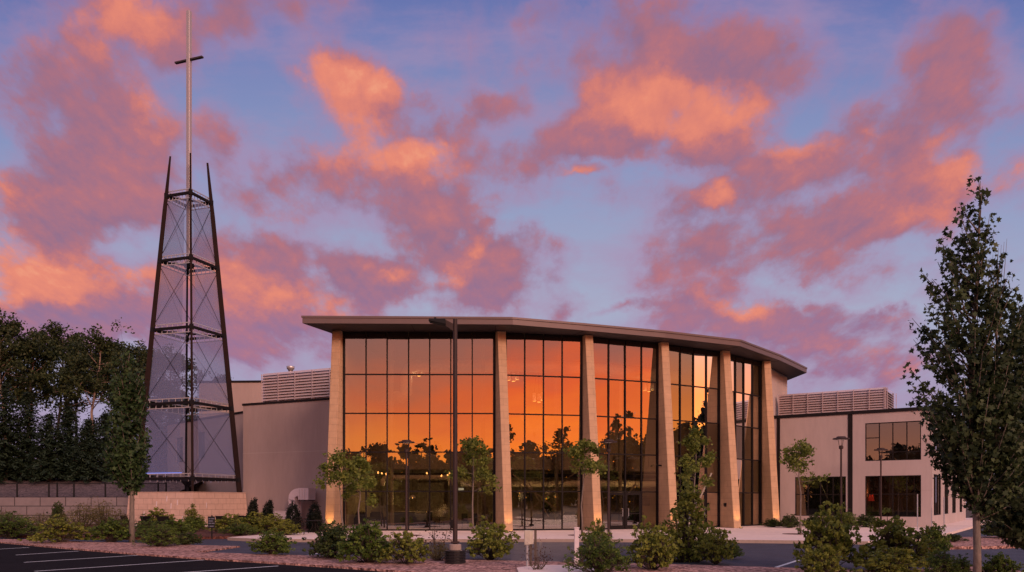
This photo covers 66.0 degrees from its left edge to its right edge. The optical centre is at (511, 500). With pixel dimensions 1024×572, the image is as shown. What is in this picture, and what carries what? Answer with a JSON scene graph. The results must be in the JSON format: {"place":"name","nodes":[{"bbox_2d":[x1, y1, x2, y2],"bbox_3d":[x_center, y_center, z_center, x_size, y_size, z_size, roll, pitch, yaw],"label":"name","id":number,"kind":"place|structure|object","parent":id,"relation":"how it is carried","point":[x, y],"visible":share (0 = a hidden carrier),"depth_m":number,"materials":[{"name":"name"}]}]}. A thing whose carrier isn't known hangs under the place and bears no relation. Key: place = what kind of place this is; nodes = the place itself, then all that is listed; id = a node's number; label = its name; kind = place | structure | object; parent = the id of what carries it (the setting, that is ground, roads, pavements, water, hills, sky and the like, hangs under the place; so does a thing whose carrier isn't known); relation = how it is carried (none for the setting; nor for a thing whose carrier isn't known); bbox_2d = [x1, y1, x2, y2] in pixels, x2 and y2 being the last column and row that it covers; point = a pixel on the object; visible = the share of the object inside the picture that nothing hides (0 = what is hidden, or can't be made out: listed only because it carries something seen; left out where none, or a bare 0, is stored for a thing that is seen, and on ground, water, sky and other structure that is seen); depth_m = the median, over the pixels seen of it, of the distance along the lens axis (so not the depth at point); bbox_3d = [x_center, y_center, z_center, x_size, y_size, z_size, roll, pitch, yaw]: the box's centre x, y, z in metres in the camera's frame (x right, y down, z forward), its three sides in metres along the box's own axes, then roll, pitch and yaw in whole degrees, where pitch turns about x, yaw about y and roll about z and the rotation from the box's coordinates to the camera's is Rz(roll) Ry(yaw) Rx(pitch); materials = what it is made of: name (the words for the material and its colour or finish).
{"place":"outdoors","nodes":[
{"label":"outdoors","id":0,"kind":"place"},
{"bbox_2d":[0,468,198,496],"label":"hill","id":1,"kind":"structure","parent":0,"point":[64,490],"depth_m":66.65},
{"bbox_2d":[0,382,31,482],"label":"conifer","id":2,"kind":"object","parent":1,"relation":"on","point":[8,420],"visible":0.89,"depth_m":69.75,"materials":[{"name":"green plant"}]},
{"bbox_2d":[0,391,44,480],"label":"conifer","id":3,"kind":"object","parent":1,"relation":"on","point":[26,411],"visible":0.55,"depth_m":71.08,"materials":[{"name":"green plant"}]},
{"bbox_2d":[0,308,51,418],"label":"tall tree","id":4,"kind":"object","parent":1,"relation":"on","point":[11,329],"visible":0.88,"depth_m":76.59,"materials":[{"name":"green plant"}]},
{"bbox_2d":[0,326,74,424],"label":"tall tree","id":5,"kind":"object","parent":1,"relation":"on","point":[40,341],"visible":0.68,"depth_m":79.27,"materials":[{"name":"green plant"}]},
{"bbox_2d":[19,413,76,482],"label":"conifer","id":6,"kind":"object","parent":1,"relation":"on","point":[49,467],"visible":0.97,"depth_m":69.27,"materials":[{"name":"green plant"}]},
{"bbox_2d":[2,319,101,440],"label":"tall tree","id":7,"kind":"object","parent":1,"relation":"on","point":[60,346],"visible":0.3,"depth_m":84.09,"materials":[{"name":"green plant"}]},
{"bbox_2d":[43,405,80,480],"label":"conifer","id":8,"kind":"object","parent":1,"relation":"on","point":[67,418],"visible":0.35,"depth_m":71.66,"materials":[{"name":"green plant"}]},
{"bbox_2d":[0,482,166,496],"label":"chain link fence","id":9,"kind":"object","parent":1,"relation":"on","point":[74,483],"visible":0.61,"depth_m":62.67,"materials":[{"name":"black metal"}]},
{"bbox_2d":[62,419,112,482],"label":"conifer","id":10,"kind":"object","parent":1,"relation":"on","point":[86,465],"visible":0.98,"depth_m":69.48,"materials":[{"name":"green plant"}]},
{"bbox_2d":[26,317,160,436],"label":"tall tree","id":11,"kind":"object","parent":1,"relation":"on","point":[77,410],"visible":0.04,"depth_m":98.13,"materials":[{"name":"green plant"}]},
{"bbox_2d":[50,323,155,430],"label":"tall tree","id":12,"kind":"object","parent":1,"relation":"on","point":[103,364],"visible":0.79,"depth_m":78.56,"materials":[{"name":"green plant"}]},
{"bbox_2d":[56,337,152,431],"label":"tall tree","id":13,"kind":"object","parent":1,"relation":"on","point":[120,346],"visible":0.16,"depth_m":85.08,"materials":[{"name":"green plant"}]},
{"bbox_2d":[93,413,116,479],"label":"conifer","id":14,"kind":"object","parent":1,"relation":"on","point":[104,418],"visible":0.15,"depth_m":72.58,"materials":[{"name":"green plant"}]},
{"bbox_2d":[107,339,184,435],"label":"tall tree","id":15,"kind":"object","parent":1,"relation":"on","point":[155,391],"visible":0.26,"depth_m":89.13,"materials":[{"name":"green plant"}]},
{"bbox_2d":[145,397,166,476],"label":"conifer","id":16,"kind":"object","parent":1,"relation":"on","point":[158,463],"visible":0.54,"depth_m":78.69,"materials":[{"name":"green plant"}]},
{"bbox_2d":[141,343,210,420],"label":"tall tree","id":17,"kind":"object","parent":1,"relation":"on","point":[179,364],"visible":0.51,"depth_m":91.25,"materials":[{"name":"green plant"}]},
{"bbox_2d":[198,380,262,417],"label":"hall","id":18,"kind":"structure","parent":1,"relation":"on","point":[246,391],"depth_m":80.42,"materials":[{"name":"paint"}]},
{"bbox_2d":[0,525,323,539],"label":"mulch border","id":19,"kind":"object","parent":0,"point":[205,534],"visible":0.08,"depth_m":42.83,"materials":[{"name":"brown gravel"}]},
{"bbox_2d":[0,510,46,537],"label":"shrub","id":20,"kind":"object","parent":19,"relation":"on","point":[9,527],"visible":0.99,"depth_m":41.54,"materials":[{"name":"green plant"}]},
{"bbox_2d":[46,500,68,521],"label":"shrub","id":21,"kind":"object","parent":19,"relation":"on","point":[57,509],"visible":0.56,"depth_m":57.91,"materials":[{"name":"green plant"}]},
{"bbox_2d":[58,497,106,530],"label":"shrub","id":22,"kind":"object","parent":19,"relation":"on","point":[84,518],"visible":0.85,"depth_m":48.13,"materials":[{"name":"green plant"}]},
{"bbox_2d":[81,496,127,526],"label":"shrub","id":23,"kind":"object","parent":19,"relation":"on","point":[102,512],"visible":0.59,"depth_m":52.21,"materials":[{"name":"green plant"}]},
{"bbox_2d":[135,517,167,535],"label":"shrub","id":24,"kind":"object","parent":19,"relation":"on","point":[140,527],"visible":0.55,"depth_m":40.45,"materials":[{"name":"green plant"}]},
{"bbox_2d":[140,507,174,526],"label":"shrub","id":25,"kind":"object","parent":19,"relation":"on","point":[156,513],"visible":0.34,"depth_m":52.22,"materials":[{"name":"green plant"}]},
{"bbox_2d":[160,518,194,534],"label":"shrub","id":26,"kind":"object","parent":19,"relation":"on","point":[180,526],"visible":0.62,"depth_m":42.94,"materials":[{"name":"green plant"}]},
{"bbox_2d":[127,492,246,526],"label":"stone plinth","id":27,"kind":"structure","parent":19,"relation":"on","point":[177,504],"depth_m":57.01,"materials":[{"name":"white stone block"}]},
{"bbox_2d":[137,153,241,491],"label":"cross tower","id":28,"kind":"structure","parent":27,"relation":"on","point":[188,481],"depth_m":58.94,"materials":[{"name":"black metal"}]},
{"bbox_2d":[174,10,203,268],"bbox_3d":[-24.350,-27.236,59.400,2.550,19.373,0.500,0,0,19],"label":"cross","id":29,"kind":"object","parent":28,"relation":"attached to","point":[189,59],"visible":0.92,"depth_m":59.27,"materials":[{"name":"metal"}]},
{"bbox_2d":[177,503,206,527],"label":"shrub","id":30,"kind":"object","parent":19,"relation":"on","point":[191,513],"visible":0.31,"depth_m":52.32,"materials":[{"name":"green plant"}]},
{"bbox_2d":[183,515,207,530],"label":"shrub","id":31,"kind":"object","parent":19,"relation":"on","point":[196,524],"visible":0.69,"depth_m":48.05,"materials":[{"name":"green plant"}]},
{"bbox_2d":[167,411,242,491],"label":"wing","id":32,"kind":"structure","parent":19,"relation":"on","point":[212,461],"depth_m":70.37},
{"bbox_2d":[206,513,246,532],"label":"shrub","id":33,"kind":"object","parent":19,"relation":"on","point":[221,524],"visible":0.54,"depth_m":45.38,"materials":[{"name":"green plant"}]},
{"bbox_2d":[218,521,258,534],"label":"shrub","id":34,"kind":"object","parent":19,"relation":"on","point":[238,529],"visible":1,"depth_m":42.41,"materials":[{"name":"green plant"}]},
{"bbox_2d":[240,512,267,529],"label":"shrub","id":35,"kind":"object","parent":19,"relation":"on","point":[252,521],"visible":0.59,"depth_m":46.62,"materials":[{"name":"green plant"}]},
{"bbox_2d":[255,513,290,531],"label":"shrub","id":36,"kind":"object","parent":19,"relation":"on","point":[275,520],"visible":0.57,"depth_m":45.52,"materials":[{"name":"green plant"}]},
{"bbox_2d":[242,397,329,525],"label":"wing","id":37,"kind":"structure","parent":19,"relation":"on","point":[285,445],"depth_m":59.83,"materials":[{"name":"beige paint"}]},
{"bbox_2d":[261,368,330,401],"bbox_3d":[-16.610,-8.717,60.658,6.764,2.594,0.370,0,0,26],"label":"louvre screen","id":38,"kind":"object","parent":37,"relation":"on","point":[296,385],"visible":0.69,"depth_m":60.59,"materials":[{"name":"metal"}]},
{"bbox_2d":[271,519,303,534],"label":"shrub","id":39,"kind":"object","parent":19,"relation":"on","point":[288,528],"visible":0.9,"depth_m":42.48,"materials":[{"name":"green plant"}]},
{"bbox_2d":[284,499,301,530],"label":"thuja bush","id":40,"kind":"object","parent":19,"relation":"on","point":[291,509],"visible":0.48,"depth_m":46.62,"materials":[{"name":"green plant"}]},
{"bbox_2d":[288,488,314,519],"bbox_3d":[-15.511,0.456,58.087,1.892,2.789,0.825,0,0,26],"label":"gooseneck duct","id":41,"kind":"object","parent":19,"relation":"on","point":[298,495],"visible":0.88,"depth_m":57.75,"materials":[{"name":"silver metal"}]},
{"bbox_2d":[0,543,381,571],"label":"parking lot","id":42,"kind":"structure","parent":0,"point":[13,559],"depth_m":24.70,"materials":[{"name":"grey asphalt"}]},
{"bbox_2d":[0,539,1020,571],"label":"mulch bed","id":43,"kind":"object","parent":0,"point":[201,552],"visible":0.67,"depth_m":25.20,"materials":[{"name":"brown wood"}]},
{"bbox_2d":[17,514,90,542],"bbox_3d":[-21.163,1.295,36.881,2.293,1.386,2.842,0,0,15],"label":"shrub","id":44,"kind":"object","parent":43,"relation":"on","point":[58,528],"visible":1,"depth_m":36.66,"materials":[{"name":"green plant"}]},
{"bbox_2d":[83,517,136,541],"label":"shrub","id":45,"kind":"object","parent":43,"relation":"on","point":[113,530],"visible":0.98,"depth_m":37.38,"materials":[{"name":"green plant"}]},
{"bbox_2d":[98,343,152,542],"bbox_3d":[-18.357,-2.732,37.438,2.399,9.544,2.476,0,0,0],"label":"columnar tree","id":46,"kind":"object","parent":43,"relation":"on","point":[129,459],"visible":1,"depth_m":37.18,"materials":[{"name":"green plant"}]},
{"bbox_2d":[132,519,186,545],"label":"shrub","id":47,"kind":"object","parent":43,"relation":"on","point":[158,536],"visible":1,"depth_m":33.45,"materials":[{"name":"green plant"}]},
{"bbox_2d":[172,531,203,544],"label":"shrub","id":48,"kind":"object","parent":43,"relation":"on","point":[189,539],"visible":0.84,"depth_m":34.86,"materials":[{"name":"green plant"}]},
{"bbox_2d":[246,528,296,553],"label":"shrub","id":49,"kind":"object","parent":43,"relation":"on","point":[274,543],"visible":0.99,"depth_m":28.42,"materials":[{"name":"green plant"}]},
{"bbox_2d":[301,520,354,557],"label":"shrub","id":50,"kind":"object","parent":43,"relation":"on","point":[326,543],"visible":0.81,"depth_m":26.59,"materials":[{"name":"green plant"}]},
{"bbox_2d":[329,518,393,562],"bbox_3d":[-4.555,1.262,24.917,2.273,1.460,1.908,0,0,-38],"label":"shrub","id":51,"kind":"object","parent":43,"relation":"on","point":[367,543],"visible":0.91,"depth_m":24.58,"materials":[{"name":"green plant"}]},
{"bbox_2d":[377,526,431,563],"bbox_3d":[-3.314,1.374,24.306,1.677,1.217,1.353,0,0,0],"label":"shrub","id":52,"kind":"object","parent":43,"relation":"on","point":[407,545],"visible":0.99,"depth_m":24.19,"materials":[{"name":"green plant"}]},
{"bbox_2d":[427,536,448,560],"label":"shrub","id":53,"kind":"object","parent":43,"relation":"on","point":[438,554],"visible":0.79,"depth_m":25.59,"materials":[{"name":"green plant"}]},
{"bbox_2d":[429,317,465,563],"bbox_3d":[-2.007,-1.880,24.491,1.150,7.641,0.670,0,0,0],"label":"parking light","id":54,"kind":"object","parent":43,"relation":"on","point":[455,554],"visible":1,"depth_m":24.42,"materials":[{"name":"black metal"}]},
{"bbox_2d":[465,515,520,559],"bbox_3d":[-0.809,1.236,26.382,1.915,1.514,2.373,0,0,-22],"label":"shrub","id":55,"kind":"object","parent":43,"relation":"on","point":[490,542],"visible":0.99,"depth_m":25.97,"materials":[{"name":"green plant"}]},
{"bbox_2d":[521,539,552,569],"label":"shrub","id":56,"kind":"object","parent":43,"relation":"on","point":[537,559],"visible":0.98,"depth_m":21.82,"materials":[{"name":"green plant"}]},
{"bbox_2d":[517,565,594,571],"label":"concrete pad","id":57,"kind":"object","parent":43,"relation":"on","point":[553,568],"visible":0.6,"depth_m":21.81,"materials":[{"name":"grey concrete"}]},
{"bbox_2d":[524,530,536,565],"bbox_3d":[0.534,1.402,22.954,0.439,1.095,0.214,0,0,-39],"label":"utility box","id":58,"kind":"object","parent":57,"relation":"on","point":[530,536],"visible":0.78,"depth_m":22.90,"materials":[{"name":"beige metal"}]},
{"bbox_2d":[567,517,611,557],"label":"shrub","id":59,"kind":"object","parent":43,"relation":"on","point":[598,527],"visible":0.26,"depth_m":25.28,"materials":[{"name":"green plant"}]},
{"bbox_2d":[562,526,634,571],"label":"shrub","id":60,"kind":"object","parent":43,"relation":"on","point":[597,556],"visible":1,"depth_m":20.67,"materials":[{"name":"green plant"}]},
{"bbox_2d":[618,515,682,569],"bbox_3d":[3.916,1.199,22.390,1.554,1.593,1.926,0,0,-25],"label":"shrub","id":61,"kind":"object","parent":43,"relation":"on","point":[652,550],"visible":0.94,"depth_m":22.09,"materials":[{"name":"green plant"}]},
{"bbox_2d":[659,475,716,562],"bbox_3d":[5.712,0.625,26.088,2.446,2.934,2.449,0,0,12],"label":"shrub","id":62,"kind":"object","parent":43,"relation":"on","point":[687,532],"visible":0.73,"depth_m":25.75,"materials":[{"name":"green plant"}]},
{"bbox_2d":[693,521,736,563],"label":"shrub","id":63,"kind":"object","parent":43,"relation":"on","point":[716,546],"visible":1,"depth_m":24.41,"materials":[{"name":"green plant"}]},
{"bbox_2d":[795,538,852,571],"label":"shrub","id":64,"kind":"object","parent":43,"relation":"on","point":[823,560],"visible":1,"depth_m":19.44,"materials":[{"name":"green plant"}]},
{"bbox_2d":[792,500,862,564],"bbox_3d":[9.350,0.997,23.220,2.017,2.030,2.640,0,0,22],"label":"shrub","id":65,"kind":"object","parent":43,"relation":"on","point":[835,534],"visible":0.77,"depth_m":22.67,"materials":[{"name":"green plant"}]},
{"bbox_2d":[850,540,928,571],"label":"shrub","id":66,"kind":"object","parent":43,"relation":"on","point":[898,563],"visible":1,"depth_m":18.98,"materials":[{"name":"green plant"}]},
{"bbox_2d":[841,508,941,568],"bbox_3d":[10.708,1.092,22.063,2.425,1.823,1.957,0,0,6],"label":"shrub","id":67,"kind":"object","parent":43,"relation":"on","point":[896,536],"visible":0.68,"depth_m":21.90,"materials":[{"name":"green plant"}]},
{"bbox_2d":[920,521,952,554],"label":"shrub","id":68,"kind":"object","parent":43,"relation":"on","point":[936,534],"visible":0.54,"depth_m":28.92,"materials":[{"name":"green plant"}]},
{"bbox_2d":[918,545,966,571],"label":"shrub","id":69,"kind":"object","parent":43,"relation":"on","point":[943,563],"visible":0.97,"depth_m":19.88,"materials":[{"name":"green plant"}]},
{"bbox_2d":[902,175,1023,571],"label":"maple tree","id":70,"kind":"object","parent":43,"relation":"on","point":[990,417],"visible":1,"depth_m":16.76,"materials":[{"name":"green plant"}]},
{"bbox_2d":[980,295,1023,549],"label":"maple tree","id":71,"kind":"object","parent":43,"relation":"on","point":[1011,529],"visible":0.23,"depth_m":18.47,"materials":[{"name":"green plant"}]},
{"bbox_2d":[981,551,1023,571],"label":"shrub","id":72,"kind":"object","parent":43,"relation":"on","point":[998,562],"visible":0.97,"depth_m":20.09,"materials":[{"name":"green plant"}]},
{"bbox_2d":[0,525,1023,570],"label":"road","id":73,"kind":"structure","parent":0,"point":[766,554],"depth_m":30.51,"materials":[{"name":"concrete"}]},
{"bbox_2d":[227,537,867,544],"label":"kerb","id":74,"kind":"structure","parent":73,"relation":"on","point":[572,540],"depth_m":38.08,"materials":[{"name":"concrete"}]},
{"bbox_2d":[945,536,1015,548],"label":"mulch island","id":75,"kind":"structure","parent":73,"relation":"on","point":[990,542],"depth_m":34.74,"materials":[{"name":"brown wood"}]},
{"bbox_2d":[0,0,1023,502],"label":"sky","id":76,"kind":"structure","parent":0,"point":[782,177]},
{"bbox_2d":[233,518,991,542],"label":"plaza","id":77,"kind":"structure","parent":0,"point":[760,532],"depth_m":44.65,"materials":[{"name":"concrete"}]},
{"bbox_2d":[304,501,322,531],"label":"thuja bush","id":78,"kind":"object","parent":77,"relation":"on","point":[315,514],"visible":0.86,"depth_m":46.40,"materials":[{"name":"green plant"}]},
{"bbox_2d":[312,447,373,527],"bbox_3d":[-9.131,-0.462,42.580,3.023,4.826,2.455,0,0,-29],"label":"young tree","id":79,"kind":"object","parent":77,"relation":"on","point":[343,475],"visible":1,"depth_m":42.47,"materials":[{"name":"green plant"}]},
{"bbox_2d":[341,453,377,523],"bbox_3d":[-8.594,-0.369,44.362,2.071,4.640,2.051,0,0,-13],"label":"young tree","id":80,"kind":"object","parent":77,"relation":"on","point":[360,461],"visible":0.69,"depth_m":44.25,"materials":[{"name":"green plant"}]},
{"bbox_2d":[398,440,414,534],"bbox_3d":[-5.711,-0.721,42.636,0.920,5.141,0.920,0,0,0],"label":"plaza lamp","id":81,"kind":"object","parent":77,"relation":"on","point":[406,451],"visible":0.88,"depth_m":42.59,"materials":[{"name":"brown metal"}]},
{"bbox_2d":[445,435,501,533],"bbox_3d":[-2.102,-0.859,43.964,2.995,5.619,2.280,0,0,41],"label":"young tree","id":82,"kind":"object","parent":77,"relation":"on","point":[472,451],"visible":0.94,"depth_m":43.80,"materials":[{"name":"green plant"}]},
{"bbox_2d":[301,316,806,531],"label":"glass hall","id":83,"kind":"structure","parent":77,"relation":"on","point":[385,400],"depth_m":54.37,"materials":[{"name":"orange glass"}]},
{"bbox_2d":[394,511,433,526],"bbox_3d":[-6.944,1.272,55.500,2.800,1.115,0.800,0,0,0],"label":"serving counter","id":84,"kind":"object","parent":83,"relation":"on","point":[399,518],"visible":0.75,"depth_m":55.15,"materials":[{"name":"wood"}]},
{"bbox_2d":[413,510,430,527],"bbox_3d":[-6.048,1.206,53.042,1.248,1.152,1.092,0,0,-6],"label":"armchair","id":85,"kind":"object","parent":83,"relation":"on","point":[420,519],"visible":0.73,"depth_m":52.60,"materials":[{"name":"fabric"}]},
{"bbox_2d":[417,483,443,525],"bbox_3d":[-6.000,0.250,58.200,2.000,3.200,0.120,0,0,0],"label":"inner door","id":86,"kind":"structure","parent":83,"relation":"in","point":[436,498],"depth_m":58.15,"materials":[{"name":"glass"}]},
{"bbox_2d":[530,514,565,527],"bbox_3d":[2.403,1.347,53.035,2.300,0.885,0.910,0,0,-6],"label":"sofa","id":87,"kind":"object","parent":83,"relation":"on","point":[551,523],"visible":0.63,"depth_m":52.66,"materials":[{"name":"fabric"}]},
{"bbox_2d":[556,512,576,527],"bbox_3d":[3.658,1.258,52.632,1.144,1.056,1.001,0,0,34],"label":"armchair","id":88,"kind":"object","parent":83,"relation":"on","point":[571,521],"visible":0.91,"depth_m":52.44,"materials":[{"name":"fabric"}]},
{"bbox_2d":[610,493,624,528],"bbox_3d":[6.796,0.650,51.128,1.092,2.360,0.429,0,0,-4],"label":"door","id":89,"kind":"structure","parent":83,"relation":"in","point":[617,500],"depth_m":51.15,"materials":[{"name":"clear glass"}]},
{"bbox_2d":[626,493,640,528],"bbox_3d":[7.934,0.650,51.594,1.100,2.360,0.455,0,0,-4],"label":"door","id":90,"kind":"structure","parent":83,"relation":"in","point":[633,500],"depth_m":51.63,"materials":[{"name":"black glass"}]},
{"bbox_2d":[562,438,610,532],"bbox_3d":[4.120,-0.716,42.510,2.596,5.335,2.438,0,0,-20],"label":"young tree","id":91,"kind":"object","parent":77,"relation":"on","point":[578,450],"visible":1,"depth_m":42.44,"materials":[{"name":"green plant"}]},
{"bbox_2d":[600,439,616,535],"bbox_3d":[5.051,-0.675,41.199,0.920,5.051,0.920,0,0,0],"label":"plaza lamp","id":92,"kind":"object","parent":77,"relation":"on","point":[608,441],"visible":0.93,"depth_m":41.15,"materials":[{"name":"brown metal"}]},
{"bbox_2d":[674,425,717,520],"bbox_3d":[10.102,-1.108,42.977,2.361,6.117,2.800,0,0,0],"label":"young tree","id":93,"kind":"object","parent":77,"relation":"on","point":[694,446],"visible":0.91,"depth_m":42.89,"materials":[{"name":"green plant"}]},
{"bbox_2d":[776,513,798,527],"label":"shrub","id":94,"kind":"object","parent":77,"relation":"on","point":[789,521],"visible":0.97,"depth_m":53.77,"materials":[{"name":"green plant"}]},
{"bbox_2d":[779,438,830,534],"bbox_3d":[15.632,-0.745,42.855,2.118,5.396,2.691,0,0,-36],"label":"young tree","id":95,"kind":"object","parent":77,"relation":"on","point":[794,457],"visible":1,"depth_m":42.78,"materials":[{"name":"green plant"}]},
{"bbox_2d":[833,436,849,522],"bbox_3d":[18.455,-0.880,44.177,0.920,5.461,0.920,0,0,0],"label":"plaza lamp","id":96,"kind":"object","parent":77,"relation":"on","point":[841,438],"visible":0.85,"depth_m":44.13,"materials":[{"name":"brown metal"}]},
{"bbox_2d":[736,407,965,526],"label":"wing","id":97,"kind":"structure","parent":77,"relation":"on","point":[909,473],"depth_m":57.98,"materials":[{"name":"beige paint"}]},
{"bbox_2d":[795,476,845,515],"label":"window","id":98,"kind":"structure","parent":97,"relation":"in","point":[814,495],"depth_m":59.68,"materials":[{"name":"black glass"}]},
{"bbox_2d":[778,387,896,414],"bbox_3d":[25.863,-7.412,62.732,8.059,2.224,4.201,0,0,34],"label":"louvre screen","id":99,"kind":"object","parent":97,"relation":"on","point":[842,400],"visible":0.62,"depth_m":61.06,"materials":[{"name":"metal"}]},
{"bbox_2d":[865,421,920,460],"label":"window","id":100,"kind":"structure","parent":97,"relation":"in","point":[902,440],"depth_m":56.74,"materials":[{"name":"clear glass"}]},
{"bbox_2d":[865,475,920,516],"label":"window","id":101,"kind":"structure","parent":97,"relation":"in","point":[899,493],"depth_m":56.73,"materials":[{"name":"black glass"}]},
{"bbox_2d":[934,474,940,514],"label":"window","id":102,"kind":"structure","parent":97,"relation":"in","point":[937,483],"depth_m":58.50,"materials":[{"name":"black glass"}]},
{"bbox_2d":[874,448,887,526],"bbox_3d":[26.012,-0.939,55.556,0.920,5.578,0.920,0,0,0],"label":"plaza lamp","id":103,"kind":"object","parent":77,"relation":"on","point":[881,450],"visible":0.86,"depth_m":55.51,"materials":[{"name":"brown metal"}]},
{"bbox_2d":[966,504,982,517],"bbox_3d":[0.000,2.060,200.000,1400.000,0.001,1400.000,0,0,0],"label":"ground","id":104,"kind":"structure","parent":0,"point":[968,514],"depth_m":128.38,"materials":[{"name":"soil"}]},
{"bbox_2d":[0,497,127,524],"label":"retaining wall","id":105,"kind":"structure","parent":104,"relation":"on","point":[27,506],"depth_m":61.78,"materials":[{"name":"beige stone"}]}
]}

